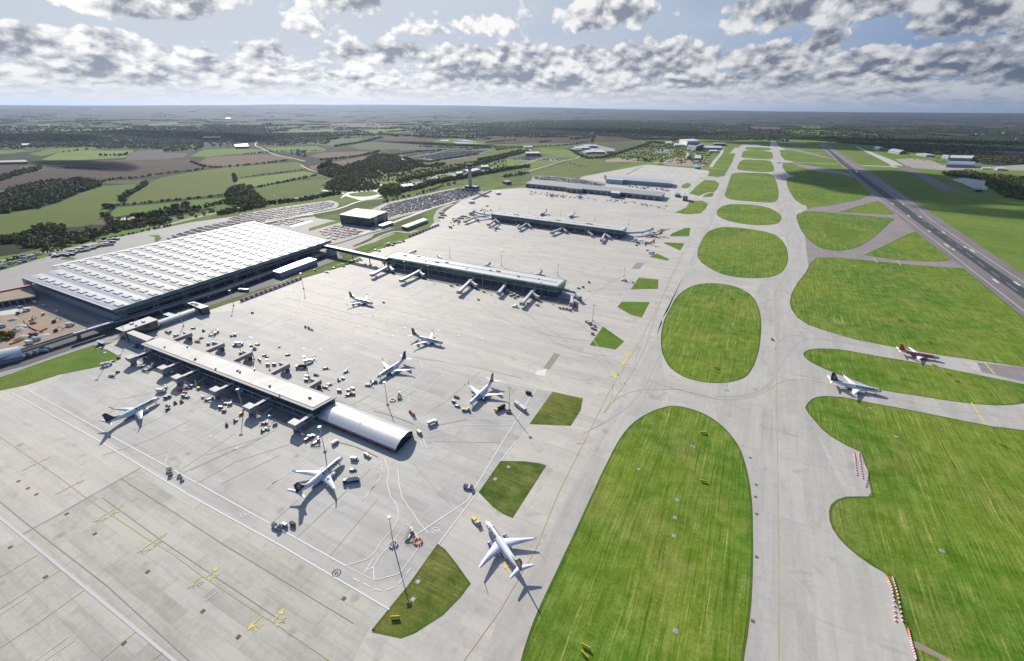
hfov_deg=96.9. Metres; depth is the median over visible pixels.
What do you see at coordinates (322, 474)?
airliner
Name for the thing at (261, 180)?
field
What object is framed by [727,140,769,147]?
turf island
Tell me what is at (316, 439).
passenger stairs
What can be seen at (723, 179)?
apron
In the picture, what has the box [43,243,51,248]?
tree
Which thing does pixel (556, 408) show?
tufted turf
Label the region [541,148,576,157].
field
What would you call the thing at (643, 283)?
turf island
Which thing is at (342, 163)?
field
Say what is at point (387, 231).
verge
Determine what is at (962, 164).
hangar
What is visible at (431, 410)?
stand line
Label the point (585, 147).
shed
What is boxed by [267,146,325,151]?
field
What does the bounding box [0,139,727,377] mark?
scrubland
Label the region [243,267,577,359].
stand line
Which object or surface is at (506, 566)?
stand number marking
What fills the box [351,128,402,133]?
field
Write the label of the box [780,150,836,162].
turf island
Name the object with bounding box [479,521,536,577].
airliner
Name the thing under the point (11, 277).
landside road
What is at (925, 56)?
sky
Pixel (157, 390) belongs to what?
catering truck
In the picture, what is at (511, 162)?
field
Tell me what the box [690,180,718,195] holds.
turf island
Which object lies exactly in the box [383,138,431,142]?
field
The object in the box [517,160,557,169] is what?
field
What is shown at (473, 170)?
outbuilding
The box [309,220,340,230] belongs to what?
verge
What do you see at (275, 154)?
road
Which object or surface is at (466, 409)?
pushback tug
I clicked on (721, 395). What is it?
tyre track
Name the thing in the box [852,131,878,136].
field
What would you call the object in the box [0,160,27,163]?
country building
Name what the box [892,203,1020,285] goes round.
touchdown marking
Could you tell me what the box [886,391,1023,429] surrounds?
taxiway
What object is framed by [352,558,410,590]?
lane dash
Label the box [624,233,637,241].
jet bridge
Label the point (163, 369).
fixed link bridge
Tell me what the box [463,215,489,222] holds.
jet bridge
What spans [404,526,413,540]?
passenger stairs
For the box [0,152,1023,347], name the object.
woodland
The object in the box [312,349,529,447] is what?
stand line
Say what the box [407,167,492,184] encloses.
yard
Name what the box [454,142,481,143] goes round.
pond
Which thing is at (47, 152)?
field
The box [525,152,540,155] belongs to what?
office
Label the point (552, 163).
road
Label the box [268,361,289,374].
fixed link bridge
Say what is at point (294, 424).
fixed link bridge
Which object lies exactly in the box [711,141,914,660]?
taxiway
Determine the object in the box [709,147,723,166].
service road
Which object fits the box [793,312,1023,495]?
taxiway
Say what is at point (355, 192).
road
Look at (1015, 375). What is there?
taxiway asphalt
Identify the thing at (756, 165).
turf island
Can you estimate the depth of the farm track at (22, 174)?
1598.69 m
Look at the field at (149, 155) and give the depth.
2253.49 m
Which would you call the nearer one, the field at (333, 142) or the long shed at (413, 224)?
the long shed at (413, 224)
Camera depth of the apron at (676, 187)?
1354.08 m
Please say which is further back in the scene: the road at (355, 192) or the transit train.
the road at (355, 192)
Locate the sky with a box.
[0,0,1023,112]
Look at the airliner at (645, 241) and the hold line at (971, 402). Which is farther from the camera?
the airliner at (645, 241)
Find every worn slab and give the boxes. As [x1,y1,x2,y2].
[535,369,546,375]
[543,353,559,368]
[632,263,643,268]
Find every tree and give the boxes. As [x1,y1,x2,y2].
[21,241,30,245]
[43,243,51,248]
[65,239,73,244]
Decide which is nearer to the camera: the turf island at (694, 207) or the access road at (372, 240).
the access road at (372, 240)
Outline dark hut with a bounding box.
[503,180,510,184]
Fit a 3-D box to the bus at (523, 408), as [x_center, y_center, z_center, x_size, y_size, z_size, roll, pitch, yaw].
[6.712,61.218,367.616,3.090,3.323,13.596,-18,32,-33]
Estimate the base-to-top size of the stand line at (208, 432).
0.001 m
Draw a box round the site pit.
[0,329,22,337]
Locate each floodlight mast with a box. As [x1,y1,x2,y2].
[317,425,326,451]
[386,515,395,546]
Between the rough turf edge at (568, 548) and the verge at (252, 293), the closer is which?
the rough turf edge at (568, 548)
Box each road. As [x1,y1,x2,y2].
[0,197,302,260]
[0,213,393,349]
[0,246,342,371]
[0,333,117,376]
[138,355,314,430]
[255,141,304,161]
[262,198,380,222]
[321,184,382,193]
[341,190,380,199]
[352,230,417,247]
[359,201,455,233]
[380,266,577,307]
[433,204,453,221]
[507,150,579,174]
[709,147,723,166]
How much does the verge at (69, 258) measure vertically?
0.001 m
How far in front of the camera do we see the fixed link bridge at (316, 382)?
389.19 m
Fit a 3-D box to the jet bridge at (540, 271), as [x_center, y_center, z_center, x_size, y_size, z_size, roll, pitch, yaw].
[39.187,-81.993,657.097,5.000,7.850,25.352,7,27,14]
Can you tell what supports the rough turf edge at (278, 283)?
on the verge at (252, 293)
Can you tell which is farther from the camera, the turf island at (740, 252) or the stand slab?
the turf island at (740, 252)
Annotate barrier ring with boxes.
[388,540,397,548]
[413,537,422,545]
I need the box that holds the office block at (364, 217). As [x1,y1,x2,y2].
[339,208,387,226]
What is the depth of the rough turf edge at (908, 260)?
789.78 m
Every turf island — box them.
[524,407,750,660]
[590,327,623,348]
[618,302,649,316]
[631,278,657,288]
[650,254,668,259]
[662,283,759,381]
[664,242,683,249]
[670,228,689,235]
[676,201,706,213]
[681,183,690,187]
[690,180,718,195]
[698,227,786,277]
[708,153,734,176]
[717,204,780,224]
[725,173,777,201]
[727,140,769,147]
[737,159,773,171]
[741,150,772,158]
[745,147,770,150]
[776,142,824,154]
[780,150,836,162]
[783,163,868,206]
[791,258,1023,365]
[797,211,892,249]
[805,349,1023,403]
[807,397,1023,660]
[841,201,892,213]
[866,232,949,261]
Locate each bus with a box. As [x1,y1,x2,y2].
[238,288,248,291]
[514,400,526,411]
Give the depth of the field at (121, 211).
1077.95 m
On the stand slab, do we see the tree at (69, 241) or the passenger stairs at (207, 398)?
the passenger stairs at (207, 398)
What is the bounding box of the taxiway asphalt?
[978,363,1023,380]
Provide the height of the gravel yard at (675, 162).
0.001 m
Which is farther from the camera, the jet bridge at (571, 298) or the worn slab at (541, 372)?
the jet bridge at (571, 298)
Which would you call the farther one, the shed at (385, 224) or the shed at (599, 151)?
the shed at (599, 151)
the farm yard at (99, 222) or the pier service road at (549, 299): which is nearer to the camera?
the pier service road at (549, 299)
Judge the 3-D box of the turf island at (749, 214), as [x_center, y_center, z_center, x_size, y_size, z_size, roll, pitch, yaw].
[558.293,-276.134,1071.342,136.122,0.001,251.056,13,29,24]
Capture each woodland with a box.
[0,107,1023,171]
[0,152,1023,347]
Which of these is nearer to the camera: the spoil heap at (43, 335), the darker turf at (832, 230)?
the spoil heap at (43, 335)
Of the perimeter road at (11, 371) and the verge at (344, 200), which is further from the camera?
the verge at (344, 200)
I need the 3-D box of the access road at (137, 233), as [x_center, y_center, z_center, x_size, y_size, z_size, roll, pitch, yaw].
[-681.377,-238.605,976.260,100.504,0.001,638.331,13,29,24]
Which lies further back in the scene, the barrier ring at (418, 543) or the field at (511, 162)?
the field at (511, 162)
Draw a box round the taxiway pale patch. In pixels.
[938,356,979,370]
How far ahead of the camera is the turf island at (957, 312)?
557.82 m
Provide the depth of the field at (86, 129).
4715.21 m
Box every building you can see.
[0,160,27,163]
[158,308,199,326]
[234,143,248,148]
[682,194,687,200]
[916,153,934,156]
[949,155,973,161]
[996,167,1004,170]
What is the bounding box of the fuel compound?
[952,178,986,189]
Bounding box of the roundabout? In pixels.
[349,191,377,196]
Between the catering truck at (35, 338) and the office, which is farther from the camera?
the office
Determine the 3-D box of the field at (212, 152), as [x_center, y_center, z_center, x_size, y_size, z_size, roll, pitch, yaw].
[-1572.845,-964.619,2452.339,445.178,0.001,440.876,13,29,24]
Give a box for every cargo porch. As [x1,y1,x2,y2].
[566,185,582,193]
[610,190,619,197]
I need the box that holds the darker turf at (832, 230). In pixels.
[822,222,866,236]
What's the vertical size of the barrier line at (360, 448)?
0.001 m
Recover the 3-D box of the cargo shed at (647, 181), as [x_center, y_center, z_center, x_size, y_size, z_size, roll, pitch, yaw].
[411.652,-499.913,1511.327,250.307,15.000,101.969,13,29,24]
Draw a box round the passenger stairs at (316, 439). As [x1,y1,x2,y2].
[309,436,319,444]
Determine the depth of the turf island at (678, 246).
819.54 m
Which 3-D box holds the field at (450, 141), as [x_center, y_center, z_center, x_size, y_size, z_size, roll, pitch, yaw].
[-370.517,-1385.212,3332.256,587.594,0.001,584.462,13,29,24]
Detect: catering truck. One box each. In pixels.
[24,340,33,343]
[31,336,40,340]
[38,348,49,352]
[100,361,112,366]
[155,388,165,392]
[427,419,437,425]
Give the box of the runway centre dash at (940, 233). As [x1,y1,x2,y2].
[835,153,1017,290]
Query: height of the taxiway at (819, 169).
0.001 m
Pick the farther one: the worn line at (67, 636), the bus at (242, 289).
the bus at (242, 289)
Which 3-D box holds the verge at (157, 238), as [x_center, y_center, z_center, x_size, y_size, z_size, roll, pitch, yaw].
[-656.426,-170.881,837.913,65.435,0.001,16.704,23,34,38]
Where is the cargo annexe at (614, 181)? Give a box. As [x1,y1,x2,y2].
[606,178,622,184]
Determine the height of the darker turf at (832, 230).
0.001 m
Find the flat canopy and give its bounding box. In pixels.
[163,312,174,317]
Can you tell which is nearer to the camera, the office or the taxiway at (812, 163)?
the taxiway at (812, 163)
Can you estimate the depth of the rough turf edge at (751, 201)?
1350.65 m
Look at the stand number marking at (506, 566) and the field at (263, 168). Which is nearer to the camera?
the stand number marking at (506, 566)
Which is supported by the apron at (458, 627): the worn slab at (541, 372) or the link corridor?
the worn slab at (541, 372)
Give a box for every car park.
[207,200,338,230]
[318,225,363,241]
[371,188,484,219]
[423,150,485,159]
[531,176,605,185]
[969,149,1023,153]
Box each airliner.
[99,397,159,424]
[287,457,342,497]
[347,291,372,304]
[377,350,411,378]
[408,328,442,344]
[468,373,501,404]
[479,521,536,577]
[639,239,655,243]
[645,230,662,236]
[827,372,881,394]
[897,344,939,359]
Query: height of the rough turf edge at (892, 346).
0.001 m
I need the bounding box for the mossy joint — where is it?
[0,468,353,660]
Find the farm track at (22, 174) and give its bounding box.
[0,169,45,181]
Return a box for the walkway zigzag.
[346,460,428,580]
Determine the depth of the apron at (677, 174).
1740.64 m
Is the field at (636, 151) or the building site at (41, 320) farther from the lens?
the field at (636, 151)
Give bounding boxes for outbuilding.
[464,168,480,172]
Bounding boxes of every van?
[331,439,338,444]
[350,456,358,460]
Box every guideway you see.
[0,253,324,360]
[328,218,425,244]
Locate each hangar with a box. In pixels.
[679,139,699,145]
[687,145,695,150]
[696,144,703,149]
[703,146,720,149]
[713,142,725,145]
[873,146,883,150]
[888,148,906,153]
[946,161,974,167]
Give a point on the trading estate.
(603, 148)
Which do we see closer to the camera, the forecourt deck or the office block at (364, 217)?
the forecourt deck
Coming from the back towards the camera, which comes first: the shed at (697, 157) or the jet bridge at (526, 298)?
the shed at (697, 157)
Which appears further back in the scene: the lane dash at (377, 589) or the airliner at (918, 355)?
the airliner at (918, 355)
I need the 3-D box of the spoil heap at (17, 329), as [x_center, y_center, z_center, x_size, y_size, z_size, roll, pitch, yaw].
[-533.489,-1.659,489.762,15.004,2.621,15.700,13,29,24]
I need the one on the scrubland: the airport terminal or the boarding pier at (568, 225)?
the airport terminal
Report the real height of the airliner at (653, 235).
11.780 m
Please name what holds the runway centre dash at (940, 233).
on the runway wheel track at (1001, 278)
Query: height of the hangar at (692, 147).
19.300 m
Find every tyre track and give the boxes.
[105,382,336,483]
[406,275,624,383]
[583,251,875,433]
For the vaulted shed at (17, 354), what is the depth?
429.28 m
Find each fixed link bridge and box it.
[124,350,152,366]
[157,361,181,377]
[171,368,200,387]
[172,331,192,340]
[204,341,224,352]
[209,382,234,401]
[232,350,252,361]
[243,396,271,418]
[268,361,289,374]
[287,413,313,434]
[307,377,321,388]
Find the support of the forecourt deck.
on the scrubland
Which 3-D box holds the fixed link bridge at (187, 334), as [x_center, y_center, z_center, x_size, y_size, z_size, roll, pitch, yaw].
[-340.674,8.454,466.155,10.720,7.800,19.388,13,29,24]
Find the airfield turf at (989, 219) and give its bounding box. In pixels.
[159,139,1023,638]
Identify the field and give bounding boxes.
[0,150,23,153]
[0,165,19,174]
[0,169,157,189]
[0,184,135,234]
[13,124,49,127]
[31,147,95,155]
[35,126,143,130]
[42,150,133,159]
[53,159,213,172]
[111,202,180,216]
[125,150,187,159]
[125,165,257,203]
[134,122,176,125]
[187,198,226,208]
[191,148,264,156]
[199,154,292,165]
[234,171,314,185]
[243,162,303,175]
[255,179,330,199]
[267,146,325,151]
[279,129,337,132]
[302,138,360,145]
[308,123,398,127]
[310,156,366,169]
[312,151,366,157]
[349,142,425,149]
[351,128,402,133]
[356,175,406,184]
[367,175,412,184]
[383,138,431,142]
[400,145,499,149]
[432,139,495,144]
[477,136,593,143]
[490,160,526,166]
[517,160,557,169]
[527,159,629,177]
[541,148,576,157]
[566,141,643,155]
[595,135,696,140]
[607,143,681,159]
[752,127,779,128]
[782,129,847,135]
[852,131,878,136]
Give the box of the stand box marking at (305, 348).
[102,271,483,448]
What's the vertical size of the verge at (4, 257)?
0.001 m
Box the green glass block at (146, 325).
[115,317,159,339]
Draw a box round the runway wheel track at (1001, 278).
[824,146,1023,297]
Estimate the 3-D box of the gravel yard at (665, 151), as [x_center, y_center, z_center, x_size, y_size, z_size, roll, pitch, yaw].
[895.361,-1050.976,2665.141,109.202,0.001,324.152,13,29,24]
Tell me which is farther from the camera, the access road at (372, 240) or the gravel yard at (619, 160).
the gravel yard at (619, 160)
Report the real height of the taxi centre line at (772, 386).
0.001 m
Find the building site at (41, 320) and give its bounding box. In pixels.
[0,302,92,348]
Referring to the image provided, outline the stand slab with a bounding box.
[34,308,551,586]
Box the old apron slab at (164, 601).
[0,467,379,660]
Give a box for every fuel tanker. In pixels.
[295,364,306,368]
[342,476,359,483]
[494,404,505,411]
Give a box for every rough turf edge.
[1,345,120,389]
[210,259,359,308]
[355,233,407,250]
[479,461,545,517]
[521,406,752,660]
[661,283,760,382]
[697,227,787,277]
[717,204,781,224]
[725,173,778,202]
[783,163,868,206]
[790,258,1023,366]
[797,211,893,250]
[803,348,1023,404]
[805,396,1023,660]
[865,231,950,261]
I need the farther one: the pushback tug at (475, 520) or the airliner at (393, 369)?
the airliner at (393, 369)
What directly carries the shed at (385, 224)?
on the scrubland
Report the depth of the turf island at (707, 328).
493.44 m
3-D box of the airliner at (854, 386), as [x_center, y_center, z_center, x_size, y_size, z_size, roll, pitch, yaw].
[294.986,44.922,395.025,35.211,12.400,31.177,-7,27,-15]
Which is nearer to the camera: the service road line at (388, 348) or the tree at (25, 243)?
the service road line at (388, 348)
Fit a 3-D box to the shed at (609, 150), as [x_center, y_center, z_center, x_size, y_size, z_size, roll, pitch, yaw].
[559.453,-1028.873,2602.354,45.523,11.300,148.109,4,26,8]
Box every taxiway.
[483,144,744,660]
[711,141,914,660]
[782,162,838,163]
[784,148,832,158]
[793,163,852,176]
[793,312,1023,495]
[802,194,973,276]
[880,344,1023,383]
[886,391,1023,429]
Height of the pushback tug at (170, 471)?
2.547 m
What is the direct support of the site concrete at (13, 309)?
on the building site at (41, 320)
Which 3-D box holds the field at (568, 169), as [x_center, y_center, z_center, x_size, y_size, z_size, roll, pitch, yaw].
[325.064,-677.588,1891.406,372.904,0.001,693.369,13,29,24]
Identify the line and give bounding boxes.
[0,437,330,660]
[0,516,176,660]
[0,554,160,660]
[1,591,217,660]
[12,393,389,609]
[29,385,538,565]
[88,367,329,483]
[135,413,288,482]
[222,311,330,375]
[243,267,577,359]
[243,306,527,388]
[265,453,384,520]
[271,464,449,555]
[274,297,433,337]
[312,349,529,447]
[339,441,377,456]
[351,377,499,442]
[374,410,466,424]
[463,161,732,660]
[588,269,1023,438]
[773,149,793,660]
[827,152,1023,310]
[874,259,994,424]
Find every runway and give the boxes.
[857,147,902,167]
[894,165,960,191]
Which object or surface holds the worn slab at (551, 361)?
on the apron at (458, 627)
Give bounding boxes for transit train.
[73,321,114,335]
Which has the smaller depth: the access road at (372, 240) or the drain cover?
the drain cover
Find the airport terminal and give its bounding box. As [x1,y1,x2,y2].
[22,221,331,322]
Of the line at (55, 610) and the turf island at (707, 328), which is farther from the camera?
the turf island at (707, 328)
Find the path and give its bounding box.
[912,641,952,660]
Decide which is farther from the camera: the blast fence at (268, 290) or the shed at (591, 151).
the shed at (591, 151)
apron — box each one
[0,141,915,660]
[618,182,716,200]
[628,166,709,181]
[698,176,730,181]
[895,158,1023,170]
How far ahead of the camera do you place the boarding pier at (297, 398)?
386.40 m
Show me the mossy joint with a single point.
(178, 552)
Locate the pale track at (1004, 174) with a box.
[990,173,1019,175]
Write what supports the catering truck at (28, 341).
on the building site at (41, 320)
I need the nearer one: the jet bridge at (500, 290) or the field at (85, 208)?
the jet bridge at (500, 290)
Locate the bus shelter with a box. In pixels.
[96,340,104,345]
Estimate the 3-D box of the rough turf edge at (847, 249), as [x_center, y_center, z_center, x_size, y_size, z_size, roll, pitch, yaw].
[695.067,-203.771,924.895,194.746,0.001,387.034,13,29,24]
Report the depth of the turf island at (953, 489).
269.19 m
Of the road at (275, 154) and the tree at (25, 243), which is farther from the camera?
the road at (275, 154)
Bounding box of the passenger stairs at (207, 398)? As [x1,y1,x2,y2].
[203,394,213,400]
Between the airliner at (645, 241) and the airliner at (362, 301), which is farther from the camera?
the airliner at (645, 241)
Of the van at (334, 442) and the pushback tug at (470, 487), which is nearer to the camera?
the pushback tug at (470, 487)
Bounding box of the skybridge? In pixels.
[321,244,388,266]
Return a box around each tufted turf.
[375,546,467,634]
[481,462,543,515]
[530,392,582,425]
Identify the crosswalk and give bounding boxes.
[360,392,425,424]
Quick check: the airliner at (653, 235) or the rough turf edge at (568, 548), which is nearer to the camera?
the rough turf edge at (568, 548)
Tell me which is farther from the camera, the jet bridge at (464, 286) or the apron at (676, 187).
the apron at (676, 187)
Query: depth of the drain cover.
233.63 m
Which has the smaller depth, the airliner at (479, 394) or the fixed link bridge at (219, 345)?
the airliner at (479, 394)
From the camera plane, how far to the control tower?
1341.92 m
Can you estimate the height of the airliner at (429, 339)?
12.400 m
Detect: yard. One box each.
[93,220,106,224]
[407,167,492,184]
[428,159,466,166]
[606,158,642,161]
[652,149,671,153]
[654,158,708,166]
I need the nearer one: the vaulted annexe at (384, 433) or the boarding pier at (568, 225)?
the vaulted annexe at (384, 433)
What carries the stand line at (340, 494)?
on the stand slab
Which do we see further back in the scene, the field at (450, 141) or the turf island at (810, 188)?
the field at (450, 141)
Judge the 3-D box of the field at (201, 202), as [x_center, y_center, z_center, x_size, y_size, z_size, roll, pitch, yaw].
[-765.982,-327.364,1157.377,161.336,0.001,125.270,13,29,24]
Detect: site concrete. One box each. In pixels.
[0,305,29,314]
[44,313,91,323]
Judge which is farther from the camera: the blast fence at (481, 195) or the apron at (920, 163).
the apron at (920, 163)
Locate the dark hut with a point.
(506, 182)
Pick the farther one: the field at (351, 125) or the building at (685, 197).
the field at (351, 125)
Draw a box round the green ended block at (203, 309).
[188,302,209,314]
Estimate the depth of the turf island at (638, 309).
556.99 m
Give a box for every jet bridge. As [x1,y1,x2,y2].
[370,263,395,276]
[399,268,424,282]
[456,277,477,293]
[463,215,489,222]
[470,210,489,214]
[487,218,499,225]
[496,283,506,294]
[518,222,531,229]
[519,288,539,305]
[536,269,542,274]
[550,227,566,234]
[561,291,573,305]
[563,288,581,299]
[600,232,610,241]
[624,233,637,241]
[625,228,653,234]
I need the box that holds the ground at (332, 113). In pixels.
[0,104,1023,255]
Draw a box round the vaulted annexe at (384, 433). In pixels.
[317,402,413,452]
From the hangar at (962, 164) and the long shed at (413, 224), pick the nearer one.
the long shed at (413, 224)
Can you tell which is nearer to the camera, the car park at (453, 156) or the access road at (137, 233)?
the access road at (137, 233)
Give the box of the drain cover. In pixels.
[7,457,757,645]
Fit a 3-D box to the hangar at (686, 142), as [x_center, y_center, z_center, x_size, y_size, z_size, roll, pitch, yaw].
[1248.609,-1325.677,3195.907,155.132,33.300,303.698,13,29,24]
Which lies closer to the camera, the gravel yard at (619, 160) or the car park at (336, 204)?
the car park at (336, 204)
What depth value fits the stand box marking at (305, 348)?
495.65 m
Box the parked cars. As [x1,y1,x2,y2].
[176,145,1023,234]
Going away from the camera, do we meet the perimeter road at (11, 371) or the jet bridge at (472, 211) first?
the perimeter road at (11, 371)
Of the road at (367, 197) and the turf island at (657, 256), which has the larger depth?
the road at (367, 197)
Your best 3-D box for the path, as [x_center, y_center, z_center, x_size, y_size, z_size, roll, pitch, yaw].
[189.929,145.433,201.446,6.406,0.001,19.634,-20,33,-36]
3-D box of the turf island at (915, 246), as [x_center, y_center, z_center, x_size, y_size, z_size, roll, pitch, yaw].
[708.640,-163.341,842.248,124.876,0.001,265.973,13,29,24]
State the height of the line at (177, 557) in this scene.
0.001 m
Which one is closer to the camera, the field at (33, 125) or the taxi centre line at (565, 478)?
the taxi centre line at (565, 478)
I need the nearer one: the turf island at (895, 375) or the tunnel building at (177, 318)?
the turf island at (895, 375)
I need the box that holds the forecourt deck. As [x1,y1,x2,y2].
[0,284,35,306]
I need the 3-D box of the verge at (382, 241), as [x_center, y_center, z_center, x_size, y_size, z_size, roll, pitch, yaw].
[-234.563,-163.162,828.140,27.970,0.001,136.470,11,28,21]
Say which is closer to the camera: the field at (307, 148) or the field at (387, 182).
the field at (387, 182)
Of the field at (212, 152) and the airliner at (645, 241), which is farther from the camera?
the field at (212, 152)
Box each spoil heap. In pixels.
[9,327,25,331]
[12,336,29,341]
[13,324,28,327]
[36,333,49,337]
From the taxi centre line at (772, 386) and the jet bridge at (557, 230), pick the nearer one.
the taxi centre line at (772, 386)
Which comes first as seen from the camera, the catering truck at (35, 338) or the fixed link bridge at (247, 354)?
the fixed link bridge at (247, 354)
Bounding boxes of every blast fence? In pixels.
[239,277,300,301]
[408,224,438,236]
[471,190,491,199]
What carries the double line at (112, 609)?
on the old apron slab at (164, 601)
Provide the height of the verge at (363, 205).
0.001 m
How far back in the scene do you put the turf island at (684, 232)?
900.36 m
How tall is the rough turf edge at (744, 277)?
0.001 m
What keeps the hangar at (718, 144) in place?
on the airfield turf at (989, 219)
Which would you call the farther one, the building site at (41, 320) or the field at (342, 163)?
the field at (342, 163)
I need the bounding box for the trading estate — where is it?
[580,144,614,153]
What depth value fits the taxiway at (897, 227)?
841.70 m
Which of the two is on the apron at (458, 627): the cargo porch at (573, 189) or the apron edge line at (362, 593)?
the apron edge line at (362, 593)
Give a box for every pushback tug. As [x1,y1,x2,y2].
[167,467,172,475]
[271,522,283,530]
[462,407,474,410]
[463,483,478,489]
[471,516,483,528]
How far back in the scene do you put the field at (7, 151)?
2398.93 m
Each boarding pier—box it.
[141,336,336,420]
[385,251,566,296]
[491,211,627,237]
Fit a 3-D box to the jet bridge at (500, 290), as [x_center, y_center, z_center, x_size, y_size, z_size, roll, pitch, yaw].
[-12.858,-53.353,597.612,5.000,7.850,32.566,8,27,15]
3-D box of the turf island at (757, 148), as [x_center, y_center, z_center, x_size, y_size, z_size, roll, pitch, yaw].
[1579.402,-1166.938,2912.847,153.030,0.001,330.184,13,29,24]
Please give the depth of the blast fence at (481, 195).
1263.43 m
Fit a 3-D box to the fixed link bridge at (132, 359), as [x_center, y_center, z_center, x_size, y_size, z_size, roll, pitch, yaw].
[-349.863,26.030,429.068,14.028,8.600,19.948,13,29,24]
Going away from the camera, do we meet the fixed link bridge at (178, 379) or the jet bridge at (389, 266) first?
the fixed link bridge at (178, 379)
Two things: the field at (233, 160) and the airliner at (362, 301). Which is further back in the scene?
the field at (233, 160)
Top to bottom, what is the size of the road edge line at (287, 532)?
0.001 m
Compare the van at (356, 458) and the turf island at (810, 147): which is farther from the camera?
the turf island at (810, 147)
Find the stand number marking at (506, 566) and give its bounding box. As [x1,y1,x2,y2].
[21,442,585,631]
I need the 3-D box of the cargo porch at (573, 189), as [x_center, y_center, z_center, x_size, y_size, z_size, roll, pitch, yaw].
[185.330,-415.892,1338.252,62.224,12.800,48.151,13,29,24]
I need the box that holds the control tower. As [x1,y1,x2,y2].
[462,162,479,190]
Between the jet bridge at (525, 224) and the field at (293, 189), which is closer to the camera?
the jet bridge at (525, 224)
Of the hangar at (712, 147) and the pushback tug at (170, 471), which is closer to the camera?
the pushback tug at (170, 471)
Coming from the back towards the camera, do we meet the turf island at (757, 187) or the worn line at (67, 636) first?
the turf island at (757, 187)
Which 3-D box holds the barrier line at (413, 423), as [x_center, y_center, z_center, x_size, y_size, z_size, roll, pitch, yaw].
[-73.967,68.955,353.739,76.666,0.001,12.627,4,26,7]
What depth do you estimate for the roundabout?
1280.86 m
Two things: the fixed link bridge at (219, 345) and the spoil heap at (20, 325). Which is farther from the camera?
the spoil heap at (20, 325)
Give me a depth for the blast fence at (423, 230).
894.56 m
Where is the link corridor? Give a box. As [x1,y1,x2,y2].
[127,330,153,346]
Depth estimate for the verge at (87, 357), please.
422.21 m
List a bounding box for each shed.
[0,346,23,364]
[273,257,316,277]
[378,221,392,227]
[401,218,427,229]
[526,179,664,200]
[573,146,589,149]
[584,149,594,153]
[594,150,603,153]
[604,175,671,187]
[605,149,613,152]
[694,155,700,159]
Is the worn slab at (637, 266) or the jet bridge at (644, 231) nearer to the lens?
the worn slab at (637, 266)
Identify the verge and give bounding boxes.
[0,251,39,259]
[0,345,116,389]
[60,257,75,259]
[96,227,146,241]
[148,235,161,241]
[171,212,214,224]
[209,258,360,308]
[251,198,395,224]
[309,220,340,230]
[337,198,357,203]
[354,228,409,246]
[356,233,406,250]
[394,214,422,225]
[423,212,434,221]
[480,182,504,191]
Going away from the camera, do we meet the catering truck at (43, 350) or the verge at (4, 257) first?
the catering truck at (43, 350)
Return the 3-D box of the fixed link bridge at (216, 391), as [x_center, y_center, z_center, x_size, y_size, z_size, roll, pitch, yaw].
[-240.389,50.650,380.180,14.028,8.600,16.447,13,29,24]
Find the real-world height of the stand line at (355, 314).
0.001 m
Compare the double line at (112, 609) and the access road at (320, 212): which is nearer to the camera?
the double line at (112, 609)
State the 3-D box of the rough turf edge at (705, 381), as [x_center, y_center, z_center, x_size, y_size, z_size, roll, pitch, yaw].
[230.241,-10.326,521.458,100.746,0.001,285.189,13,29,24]
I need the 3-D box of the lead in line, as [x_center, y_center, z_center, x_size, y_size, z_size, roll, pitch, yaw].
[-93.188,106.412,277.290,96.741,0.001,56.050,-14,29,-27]
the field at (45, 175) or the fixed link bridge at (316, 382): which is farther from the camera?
the field at (45, 175)
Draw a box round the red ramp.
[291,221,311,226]
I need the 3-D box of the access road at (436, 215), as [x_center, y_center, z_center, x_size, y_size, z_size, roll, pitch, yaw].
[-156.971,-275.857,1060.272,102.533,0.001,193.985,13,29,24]

